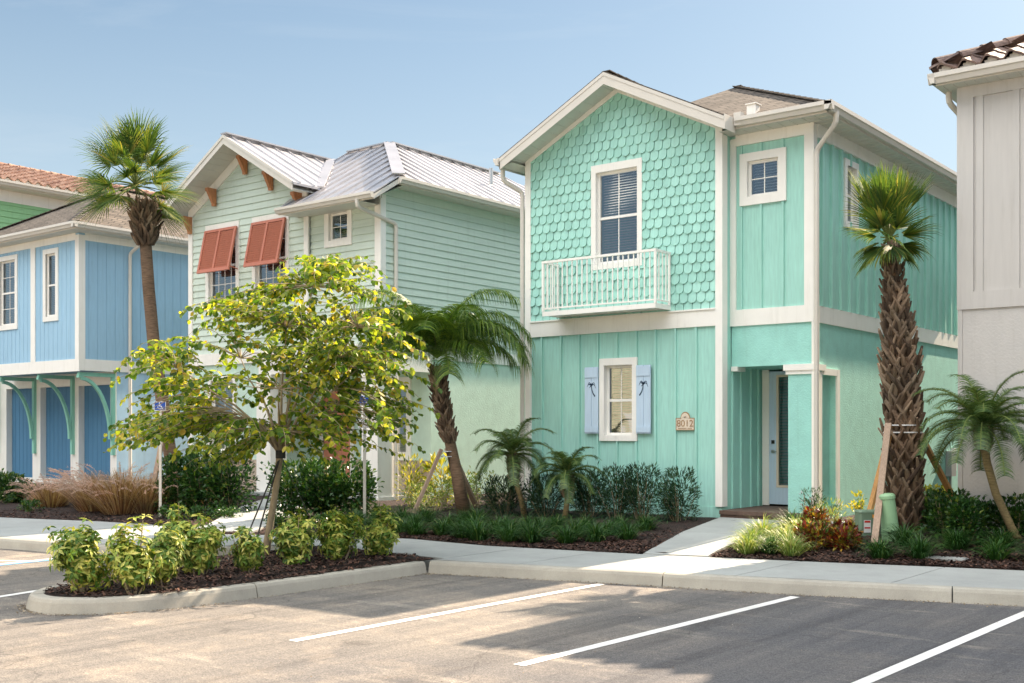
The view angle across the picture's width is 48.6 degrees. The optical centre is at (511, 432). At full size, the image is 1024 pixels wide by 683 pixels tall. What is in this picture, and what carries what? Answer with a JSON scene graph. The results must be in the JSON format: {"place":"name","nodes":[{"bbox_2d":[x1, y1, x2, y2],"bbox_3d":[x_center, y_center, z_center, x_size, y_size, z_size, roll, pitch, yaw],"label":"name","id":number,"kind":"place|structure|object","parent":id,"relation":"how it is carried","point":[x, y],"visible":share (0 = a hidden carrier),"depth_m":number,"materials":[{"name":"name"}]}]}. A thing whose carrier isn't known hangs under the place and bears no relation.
{"place":"outdoors","nodes":[
{"label":"outdoors","id":0,"kind":"place"},
{"bbox_2d":[197,495,778,556],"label":"path","id":1,"kind":"structure","parent":0,"point":[706,539],"depth_m":16.12,"materials":[{"name":"concrete"}]},
{"bbox_2d":[0,548,1023,682],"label":"road","id":2,"kind":"structure","parent":0,"point":[813,635],"depth_m":9.50,"materials":[{"name":"asphalt"}]},
{"bbox_2d":[26,548,426,614],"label":"island kerb","id":3,"kind":"structure","parent":2,"relation":"on","point":[39,601],"depth_m":11.39,"materials":[{"name":"concrete"}]},
{"bbox_2d":[44,547,432,596],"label":"island mulch","id":4,"kind":"object","parent":3,"relation":"on","point":[149,590],"visible":0.27,"depth_m":12.46,"materials":[{"name":"brown wood"}]},
{"bbox_2d":[42,517,114,593],"bbox_3d":[-4.220,1.212,11.141,0.691,0.759,0.750,0,0,38],"label":"variegated shrub","id":5,"kind":"object","parent":4,"relation":"on","point":[78,557],"visible":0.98,"depth_m":11.02,"materials":[{"name":"green plant"}]},
{"bbox_2d":[102,514,162,594],"bbox_3d":[-3.698,1.192,11.061,0.557,0.784,0.404,0,0,-27],"label":"variegated shrub","id":6,"kind":"object","parent":4,"relation":"on","point":[134,566],"visible":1,"depth_m":10.99,"materials":[{"name":"green plant"}]},
{"bbox_2d":[145,530,187,589],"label":"variegated shrub","id":7,"kind":"object","parent":4,"relation":"on","point":[166,550],"visible":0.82,"depth_m":11.32,"materials":[{"name":"green plant"}]},
{"bbox_2d":[151,503,191,577],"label":"variegated shrub","id":8,"kind":"object","parent":4,"relation":"on","point":[175,519],"visible":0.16,"depth_m":12.24,"materials":[{"name":"green plant"}]},
{"bbox_2d":[171,513,230,578],"bbox_3d":[-3.357,1.224,12.197,0.676,0.721,0.531,0,0,-22],"label":"variegated shrub","id":9,"kind":"object","parent":4,"relation":"on","point":[203,545],"visible":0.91,"depth_m":12.09,"materials":[{"name":"green plant"}]},
{"bbox_2d":[228,526,268,576],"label":"variegated shrub","id":10,"kind":"object","parent":4,"relation":"on","point":[247,553],"visible":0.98,"depth_m":12.39,"materials":[{"name":"green plant"}]},
{"bbox_2d":[103,253,442,558],"bbox_3d":[-3.129,-0.379,14.180,4.519,3.973,3.156,0,0,-2],"label":"orchid tree","id":11,"kind":"object","parent":4,"relation":"on","point":[206,419],"visible":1,"depth_m":13.72,"materials":[{"name":"green plant"}]},
{"bbox_2d":[250,450,324,548],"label":"tree guy straps","id":12,"kind":"object","parent":11,"relation":"attached to","point":[279,454],"visible":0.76,"depth_m":14.01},
{"bbox_2d":[268,507,317,567],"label":"variegated shrub","id":13,"kind":"object","parent":4,"relation":"on","point":[293,540],"visible":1,"depth_m":13.09,"materials":[{"name":"green plant"}]},
{"bbox_2d":[309,509,365,562],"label":"variegated shrub","id":14,"kind":"object","parent":4,"relation":"on","point":[336,540],"visible":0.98,"depth_m":13.59,"materials":[{"name":"green plant"}]},
{"bbox_2d":[359,503,402,557],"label":"variegated shrub","id":15,"kind":"object","parent":4,"relation":"on","point":[380,539],"visible":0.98,"depth_m":14.06,"materials":[{"name":"green plant"}]},
{"bbox_2d":[0,537,1023,606],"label":"kerb","id":16,"kind":"structure","parent":2,"relation":"on","point":[935,593],"depth_m":12.38,"materials":[{"name":"concrete"}]},
{"bbox_2d":[0,558,1023,682],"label":"parking line","id":17,"kind":"object","parent":2,"relation":"on","point":[878,675],"visible":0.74,"depth_m":9.72,"materials":[{"name":"paint"}]},
{"bbox_2d":[7,573,1016,682],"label":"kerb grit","id":18,"kind":"object","parent":2,"relation":"on","point":[435,615],"visible":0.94,"depth_m":11.31,"materials":[{"name":"brown"}]},
{"bbox_2d":[0,517,1023,600],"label":"sidewalk","id":19,"kind":"structure","parent":0,"point":[25,528],"depth_m":13.67,"materials":[{"name":"concrete"}]},
{"bbox_2d":[0,0,1023,191],"label":"sky","id":20,"kind":"structure","parent":0,"point":[466,81],"materials":[{"name":"blue"}]},
{"label":"ground","id":21,"kind":"structure","parent":0,"visible":0},
{"bbox_2d":[0,482,1023,570],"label":"mulch bed","id":22,"kind":"object","parent":21,"relation":"on","point":[659,530],"visible":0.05,"depth_m":17.77,"materials":[{"name":"soil"}]},
{"bbox_2d":[0,468,35,503],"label":"hedge shrub","id":23,"kind":"object","parent":22,"relation":"on","point":[5,480],"visible":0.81,"depth_m":23.92,"materials":[{"name":"green plant"}]},
{"bbox_2d":[4,473,81,507],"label":"fountain grass","id":24,"kind":"object","parent":22,"relation":"on","point":[48,498],"depth_m":22.56,"materials":[{"name":"plant"}]},
{"bbox_2d":[0,162,164,227],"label":"beach house","id":25,"kind":"structure","parent":22,"relation":"on","point":[26,192],"depth_m":32.89,"materials":[{"name":"tile"}]},
{"bbox_2d":[30,465,143,511],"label":"fountain grass","id":26,"kind":"object","parent":22,"relation":"on","point":[81,505],"depth_m":21.50,"materials":[{"name":"plant"}]},
{"bbox_2d":[0,187,187,483],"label":"beach house","id":27,"kind":"structure","parent":22,"relation":"on","point":[73,334],"depth_m":28.76,"materials":[{"name":"blue wood"}]},
{"bbox_2d":[0,254,17,330],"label":"window","id":28,"kind":"structure","parent":27,"relation":"in","point":[7,259],"depth_m":29.52,"materials":[{"name":"white paint"}]},
{"bbox_2d":[43,247,58,321],"bbox_3d":[-11.404,-3.660,28.190,0.700,1.800,0.190,0,0,38],"label":"window","id":29,"kind":"structure","parent":27,"relation":"in","point":[54,252],"depth_m":28.26,"materials":[{"name":"white paint"}]},
{"bbox_2d":[52,461,175,514],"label":"fountain grass","id":30,"kind":"object","parent":22,"relation":"on","point":[108,503],"depth_m":20.83,"materials":[{"name":"plant"}]},
{"bbox_2d":[66,107,202,502],"bbox_3d":[-7.512,-2.557,22.548,2.759,7.989,2.680,0,0,-11],"label":"cabbage palm","id":31,"kind":"object","parent":22,"relation":"on","point":[133,145],"visible":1,"depth_m":22.44,"materials":[{"name":"green plant"}]},
{"bbox_2d":[89,470,182,513],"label":"fountain grass","id":32,"kind":"object","parent":22,"relation":"on","point":[144,506],"depth_m":20.91,"materials":[{"name":"plant"}]},
{"bbox_2d":[154,401,165,516],"bbox_3d":[-6.302,0.500,20.301,0.210,2.120,0.040,0,0,0],"label":"parking sign","id":33,"kind":"object","parent":22,"relation":"on","point":[160,459],"visible":0.72,"depth_m":20.30,"materials":[{"name":"metal"}]},
{"bbox_2d":[153,453,206,512],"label":"hedge shrub","id":34,"kind":"object","parent":22,"relation":"on","point":[169,470],"visible":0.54,"depth_m":21.03,"materials":[{"name":"green plant"}]},
{"bbox_2d":[176,448,228,513],"bbox_3d":[-5.683,0.905,20.884,1.010,1.316,1.019,0,0,-17],"label":"hedge shrub","id":35,"kind":"object","parent":22,"relation":"on","point":[194,492],"visible":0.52,"depth_m":20.69,"materials":[{"name":"green plant"}]},
{"bbox_2d":[211,506,242,518],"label":"ground shrub","id":36,"kind":"object","parent":22,"relation":"on","point":[224,513],"visible":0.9,"depth_m":19.66,"materials":[{"name":"green plant"}]},
{"bbox_2d":[198,449,260,513],"bbox_3d":[-5.117,0.939,20.568,1.081,1.273,1.116,0,0,38],"label":"hedge shrub","id":37,"kind":"object","parent":22,"relation":"on","point":[221,490],"visible":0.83,"depth_m":20.44,"materials":[{"name":"green plant"}]},
{"bbox_2d":[259,458,320,520],"bbox_3d":[-3.664,0.979,19.223,1.155,1.139,1.115,0,0,38],"label":"hedge shrub","id":38,"kind":"object","parent":22,"relation":"on","point":[289,492],"visible":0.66,"depth_m":19.02,"materials":[{"name":"green plant"}]},
{"bbox_2d":[294,457,353,519],"bbox_3d":[-3.222,0.978,19.119,1.107,1.151,0.986,0,0,38],"label":"hedge shrub","id":39,"kind":"object","parent":22,"relation":"on","point":[317,498],"visible":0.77,"depth_m":18.93,"materials":[{"name":"green plant"}]},
{"bbox_2d":[161,132,524,500],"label":"beach house","id":40,"kind":"structure","parent":22,"relation":"on","point":[424,228],"depth_m":24.83,"materials":[{"name":"green paint"}]},
{"bbox_2d":[205,220,239,308],"bbox_3d":[-6.532,-3.790,25.813,1.200,1.920,0.200,0,0,38],"label":"window","id":41,"kind":"structure","parent":40,"relation":"in","point":[209,277],"depth_m":25.81,"materials":[{"name":"white paint"}]},
{"bbox_2d":[208,376,236,454],"bbox_3d":[-6.537,-0.380,25.823,1.000,1.800,0.210,0,0,38],"label":"window","id":42,"kind":"structure","parent":40,"relation":"in","point":[233,380],"depth_m":25.89,"materials":[{"name":"white paint"}]},
{"bbox_2d":[252,214,289,302],"bbox_3d":[-5.218,-3.790,24.783,1.220,1.920,0.200,0,0,38],"label":"window","id":43,"kind":"structure","parent":40,"relation":"in","point":[256,270],"depth_m":24.75,"materials":[{"name":"white paint"}]},
{"bbox_2d":[324,391,349,476],"bbox_3d":[-3.973,0.170,25.690,0.900,2.200,0.080,0,0,38],"label":"front door","id":44,"kind":"structure","parent":40,"relation":"in","point":[326,453],"depth_m":25.68,"materials":[{"name":"paint"}]},
{"bbox_2d":[324,209,352,247],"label":"window","id":45,"kind":"structure","parent":40,"relation":"in","point":[329,241],"depth_m":23.59,"materials":[{"name":"white paint"}]},
{"bbox_2d":[398,377,411,459],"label":"window","id":46,"kind":"structure","parent":40,"relation":"in","point":[408,450],"depth_m":24.29,"materials":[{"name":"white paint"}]},
{"bbox_2d":[318,458,384,520],"bbox_3d":[-2.713,0.988,19.210,1.102,1.131,1.106,0,0,2],"label":"hedge shrub","id":47,"kind":"object","parent":22,"relation":"on","point":[356,503],"visible":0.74,"depth_m":19.07,"materials":[{"name":"green plant"}]},
{"bbox_2d":[358,395,368,523],"bbox_3d":[-2.388,0.475,18.351,0.210,2.170,0.040,0,0,0],"label":"parking sign","id":48,"kind":"object","parent":22,"relation":"on","point":[364,477],"visible":0.38,"depth_m":18.35,"materials":[{"name":"metal"}]},
{"bbox_2d":[394,452,425,504],"bbox_3d":[-1.900,0.910,21.287,0.686,1.085,0.648,0,0,-10],"label":"croton","id":49,"kind":"object","parent":22,"relation":"on","point":[410,476],"visible":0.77,"depth_m":21.27,"materials":[{"name":"plant"}]},
{"bbox_2d":[398,519,435,534],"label":"lily turf","id":50,"kind":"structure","parent":22,"relation":"on","point":[415,528],"depth_m":16.98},
{"bbox_2d":[401,481,440,507],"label":"fine leaf bush","id":51,"kind":"object","parent":22,"relation":"on","point":[412,484],"visible":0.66,"depth_m":20.86,"materials":[{"name":"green plant"}]},
{"bbox_2d":[407,503,446,521],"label":"lily turf","id":52,"kind":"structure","parent":22,"relation":"on","point":[427,512],"depth_m":18.41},
{"bbox_2d":[412,477,454,510],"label":"fine leaf bush","id":53,"kind":"object","parent":22,"relation":"on","point":[444,499],"visible":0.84,"depth_m":20.16,"materials":[{"name":"green plant"}]},
{"bbox_2d":[339,288,535,513],"bbox_3d":[-1.332,-0.514,19.632,3.313,3.955,3.206,0,0,38],"label":"queen palm","id":54,"kind":"object","parent":22,"relation":"on","point":[454,332],"visible":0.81,"depth_m":19.36,"materials":[{"name":"green plant"}]},
{"bbox_2d":[420,514,455,535],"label":"lily turf","id":55,"kind":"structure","parent":22,"relation":"on","point":[440,526],"depth_m":16.87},
{"bbox_2d":[420,452,464,505],"bbox_3d":[-1.325,0.934,21.419,1.042,1.180,0.880,0,0,38],"label":"croton","id":56,"kind":"object","parent":22,"relation":"on","point":[446,469],"visible":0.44,"depth_m":21.41,"materials":[{"name":"plant"}]},
{"bbox_2d":[412,448,479,512],"bbox_3d":[-1.004,0.875,19.834,0.501,1.221,1.757,0,0,38],"label":"timber tree brace","id":57,"kind":"object","parent":22,"relation":"on","point":[470,493],"visible":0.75,"depth_m":19.40,"materials":[{"name":"wood"}]},
{"bbox_2d":[441,518,481,538],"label":"lily turf","id":58,"kind":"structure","parent":22,"relation":"on","point":[457,534],"depth_m":16.45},
{"bbox_2d":[448,518,500,540],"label":"lily turf","id":59,"kind":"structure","parent":22,"relation":"on","point":[479,532],"depth_m":16.12,"materials":[{"name":"plant"}]},
{"bbox_2d":[468,465,501,505],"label":"fine leaf bush","id":60,"kind":"object","parent":22,"relation":"on","point":[476,489],"visible":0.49,"depth_m":20.60,"materials":[{"name":"green plant"}]},
{"bbox_2d":[476,474,527,515],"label":"petunia bush","id":61,"kind":"object","parent":22,"relation":"on","point":[501,505],"visible":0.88,"depth_m":19.08,"materials":[{"name":"green plant"}]},
{"bbox_2d":[487,522,525,542],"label":"lily turf","id":62,"kind":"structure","parent":22,"relation":"on","point":[506,533],"depth_m":15.87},
{"bbox_2d":[0,506,1023,597],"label":"mulch chips","id":63,"kind":"object","parent":22,"relation":"on","point":[318,562],"visible":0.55,"depth_m":13.79,"materials":[{"name":"brown wood"}]},
{"bbox_2d":[469,417,560,516],"bbox_3d":[0.050,0.589,18.956,1.537,1.680,1.453,0,0,-1],"label":"pygmy date palm","id":64,"kind":"object","parent":22,"relation":"on","point":[512,441],"visible":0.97,"depth_m":18.76,"materials":[{"name":"green plant"}]},
{"bbox_2d":[507,518,556,542],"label":"lily turf","id":65,"kind":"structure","parent":22,"relation":"on","point":[532,535],"depth_m":15.69,"materials":[{"name":"plant"}]},
{"bbox_2d":[520,515,564,536],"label":"lily turf","id":66,"kind":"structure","parent":22,"relation":"on","point":[541,522],"depth_m":16.35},
{"bbox_2d":[518,471,571,517],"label":"petunia bush","id":67,"kind":"object","parent":22,"relation":"on","point":[536,499],"visible":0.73,"depth_m":18.72,"materials":[{"name":"green plant"}]},
{"bbox_2d":[528,446,605,518],"bbox_3d":[0.909,0.825,18.399,1.275,1.203,1.346,0,0,38],"label":"pygmy date palm","id":68,"kind":"object","parent":22,"relation":"on","point":[567,468],"visible":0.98,"depth_m":18.23,"materials":[{"name":"green plant"}]},
{"bbox_2d":[545,523,588,543],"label":"lily turf","id":69,"kind":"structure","parent":22,"relation":"on","point":[567,536],"depth_m":15.60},
{"bbox_2d":[551,514,598,537],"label":"lily turf","id":70,"kind":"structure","parent":22,"relation":"on","point":[577,525],"depth_m":16.10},
{"bbox_2d":[559,460,613,519],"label":"petunia bush","id":71,"kind":"object","parent":22,"relation":"on","point":[583,497],"visible":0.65,"depth_m":18.42,"materials":[{"name":"green plant"}]},
{"bbox_2d":[574,521,615,541],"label":"lily turf","id":72,"kind":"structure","parent":22,"relation":"on","point":[595,533],"depth_m":15.64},
{"bbox_2d":[590,462,638,519],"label":"petunia bush","id":73,"kind":"object","parent":22,"relation":"on","point":[613,492],"visible":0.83,"depth_m":18.10,"materials":[{"name":"green plant"}]},
{"bbox_2d":[607,519,653,539],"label":"lily turf","id":74,"kind":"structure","parent":22,"relation":"on","point":[630,531],"depth_m":15.75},
{"bbox_2d":[614,461,665,518],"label":"petunia bush","id":75,"kind":"object","parent":22,"relation":"on","point":[635,495],"visible":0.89,"depth_m":17.90,"materials":[{"name":"green plant"}]},
{"bbox_2d":[627,511,668,530],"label":"lily turf","id":76,"kind":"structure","parent":22,"relation":"on","point":[649,520],"depth_m":16.64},
{"bbox_2d":[654,465,701,522],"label":"petunia bush","id":77,"kind":"object","parent":22,"relation":"on","point":[675,503],"visible":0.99,"depth_m":17.52,"materials":[{"name":"green plant"}]},
{"bbox_2d":[493,70,957,519],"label":"beach house","id":78,"kind":"structure","parent":22,"relation":"on","point":[693,259],"depth_m":18.71,"materials":[{"name":"green paint"}]},
{"bbox_2d":[591,157,642,269],"bbox_3d":[1.821,-3.682,19.264,1.020,1.795,0.200,0,0,38],"label":"window","id":79,"kind":"structure","parent":78,"relation":"in","point":[597,171],"depth_m":19.32,"materials":[{"name":"white paint"}]},
{"bbox_2d":[599,357,637,440],"bbox_3d":[1.857,-0.557,19.252,0.750,1.405,0.225,0,0,38],"label":"window","id":80,"kind":"structure","parent":78,"relation":"in","point":[605,365],"depth_m":19.33,"materials":[{"name":"white paint"}]},
{"bbox_2d":[676,412,694,429],"bbox_3d":[2.808,-0.185,18.375,0.340,0.300,0.016,0,0,38],"label":"house number sign","id":81,"kind":"object","parent":78,"relation":"attached to","point":[685,421],"visible":1,"depth_m":18.37,"materials":[{"name":"beige metal"}]},
{"bbox_2d":[739,147,786,205],"bbox_3d":[4.002,-4.025,17.929,0.790,0.830,0.190,0,0,38],"label":"window","id":82,"kind":"structure","parent":78,"relation":"in","point":[747,160],"depth_m":17.92,"materials":[{"name":"white paint"}]},
{"bbox_2d":[769,371,787,504],"bbox_3d":[4.668,0.090,18.770,0.860,2.220,0.129,0,0,38],"label":"front door","id":83,"kind":"structure","parent":78,"relation":"in","point":[778,494],"depth_m":18.94,"materials":[{"name":"blue paint"}]},
{"bbox_2d":[843,158,858,230],"bbox_3d":[5.520,-3.885,18.578,0.127,1.110,0.600,0,0,38],"label":"window","id":84,"kind":"structure","parent":78,"relation":"in","point":[854,169],"depth_m":18.60,"materials":[{"name":"white paint"}]},
{"bbox_2d":[946,448,956,486],"bbox_3d":[8.803,0.870,22.630,0.115,1.100,0.530,0,0,38],"label":"electric meter","id":85,"kind":"object","parent":78,"relation":"attached to","point":[951,470],"visible":0.5,"depth_m":22.43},
{"bbox_2d":[725,528,768,553],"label":"lily turf","id":86,"kind":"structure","parent":22,"relation":"on","point":[745,546],"depth_m":14.32,"materials":[{"name":"plant"}]},
{"bbox_2d":[726,521,771,546],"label":"lily turf","id":87,"kind":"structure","parent":22,"relation":"on","point":[750,530],"depth_m":14.86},
{"bbox_2d":[732,514,784,539],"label":"lily turf","id":88,"kind":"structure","parent":22,"relation":"on","point":[762,525],"depth_m":15.32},
{"bbox_2d":[751,533,788,553],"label":"lily turf","id":89,"kind":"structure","parent":22,"relation":"on","point":[770,544],"depth_m":14.27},
{"bbox_2d":[765,527,820,555],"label":"lily turf","id":90,"kind":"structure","parent":22,"relation":"on","point":[792,548],"depth_m":14.08,"materials":[{"name":"plant"}]},
{"bbox_2d":[794,487,826,514],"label":"petunia bush","id":91,"kind":"object","parent":22,"relation":"on","point":[813,502],"visible":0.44,"depth_m":16.47,"materials":[{"name":"green plant"}]},
{"bbox_2d":[800,504,830,536],"bbox_3d":[4.154,1.230,15.468,0.509,0.494,0.544,0,0,38],"label":"croton","id":92,"kind":"object","parent":22,"relation":"on","point":[816,514],"visible":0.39,"depth_m":15.38,"materials":[{"name":"red plant"}]},
{"bbox_2d":[793,518,838,550],"bbox_3d":[3.907,1.321,14.574,0.643,0.437,0.587,0,0,38],"label":"croton","id":93,"kind":"object","parent":22,"relation":"on","point":[809,529],"visible":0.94,"depth_m":14.47,"materials":[{"name":"red plant"}]},
{"bbox_2d":[815,497,849,526],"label":"petunia bush","id":94,"kind":"object","parent":22,"relation":"on","point":[831,513],"visible":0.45,"depth_m":16.03,"materials":[{"name":"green plant"}]},
{"bbox_2d":[824,524,863,551],"bbox_3d":[4.212,1.352,14.452,0.522,0.388,0.535,0,0,-4],"label":"croton","id":95,"kind":"object","parent":22,"relation":"on","point":[842,535],"visible":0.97,"depth_m":14.37,"materials":[{"name":"red plant"}]},
{"bbox_2d":[829,517,864,541],"bbox_3d":[4.376,1.292,14.844,0.491,0.413,0.456,0,0,38],"label":"croton","id":96,"kind":"object","parent":22,"relation":"on","point":[850,523],"visible":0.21,"depth_m":14.79,"materials":[{"name":"red plant"}]},
{"bbox_2d":[854,509,880,535],"bbox_3d":[4.878,1.310,15.489,0.358,0.500,0.246,0,0,0],"label":"utility box","id":97,"kind":"object","parent":22,"relation":"on","point":[864,518],"visible":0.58,"depth_m":15.38,"materials":[{"name":"green paint"}]},
{"bbox_2d":[851,535,906,558],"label":"lily turf","id":98,"kind":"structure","parent":22,"relation":"on","point":[880,550],"depth_m":13.72,"materials":[{"name":"plant"}]},
{"bbox_2d":[879,493,899,541],"bbox_3d":[5.006,1.206,15.000,0.292,0.810,0.242,0,0,-9],"label":"utility pedestal","id":99,"kind":"object","parent":22,"relation":"on","point":[889,513],"visible":0.65,"depth_m":14.91,"materials":[{"name":"green plastic"}]},
{"bbox_2d":[839,160,941,529],"bbox_3d":[5.251,-1.212,15.770,1.391,5.338,1.298,0,0,-21],"label":"cabbage palm","id":100,"kind":"object","parent":22,"relation":"on","point":[886,200],"visible":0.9,"depth_m":15.62,"materials":[{"name":"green plant"}]},
{"bbox_2d":[876,522,935,545],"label":"lily turf","id":101,"kind":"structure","parent":22,"relation":"on","point":[904,530],"depth_m":14.51,"materials":[{"name":"plant"}]},
{"bbox_2d":[867,423,952,543],"bbox_3d":[5.420,0.658,15.822,0.597,1.591,2.673,0,0,44],"label":"timber tree brace","id":102,"kind":"object","parent":22,"relation":"on","point":[878,488],"visible":0.69,"depth_m":15.39,"materials":[{"name":"brown wood"}]},
{"bbox_2d":[894,528,950,558],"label":"lily turf","id":103,"kind":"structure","parent":22,"relation":"on","point":[921,548],"depth_m":13.63,"materials":[{"name":"plant"}]},
{"bbox_2d":[918,487,985,537],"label":"garden shrub","id":104,"kind":"object","parent":22,"relation":"on","point":[936,502],"visible":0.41,"depth_m":15.09,"materials":[{"name":"green plant"}]},
{"bbox_2d":[930,525,985,550],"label":"lily turf","id":105,"kind":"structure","parent":22,"relation":"on","point":[955,541],"depth_m":14.06,"materials":[{"name":"plant"}]},
{"bbox_2d":[942,494,989,545],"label":"garden shrub","id":106,"kind":"object","parent":22,"relation":"on","point":[961,515],"visible":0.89,"depth_m":14.32,"materials":[{"name":"green plant"}]},
{"bbox_2d":[911,369,1023,538],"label":"pygmy date palm","id":107,"kind":"object","parent":22,"relation":"on","point":[983,415],"visible":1,"depth_m":14.47,"materials":[{"name":"green plant"}]},
{"bbox_2d":[940,496,998,537],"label":"garden shrub","id":108,"kind":"object","parent":22,"relation":"on","point":[989,511],"visible":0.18,"depth_m":14.85,"materials":[{"name":"green plant"}]},
{"bbox_2d":[927,34,1023,532],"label":"beach house","id":109,"kind":"structure","parent":22,"relation":"on","point":[982,86],"depth_m":15.48,"materials":[{"name":"beige paint"}]},
{"bbox_2d":[962,533,1021,559],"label":"lily turf","id":110,"kind":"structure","parent":22,"relation":"on","point":[992,551],"depth_m":13.42,"materials":[{"name":"plant"}]},
{"bbox_2d":[977,524,1023,547],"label":"lily turf","id":111,"kind":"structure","parent":22,"relation":"on","point":[997,537],"depth_m":14.06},
{"bbox_2d":[985,492,1023,535],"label":"garden shrub","id":112,"kind":"object","parent":22,"relation":"on","point":[1016,513],"visible":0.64,"depth_m":14.80,"materials":[{"name":"green plant"}]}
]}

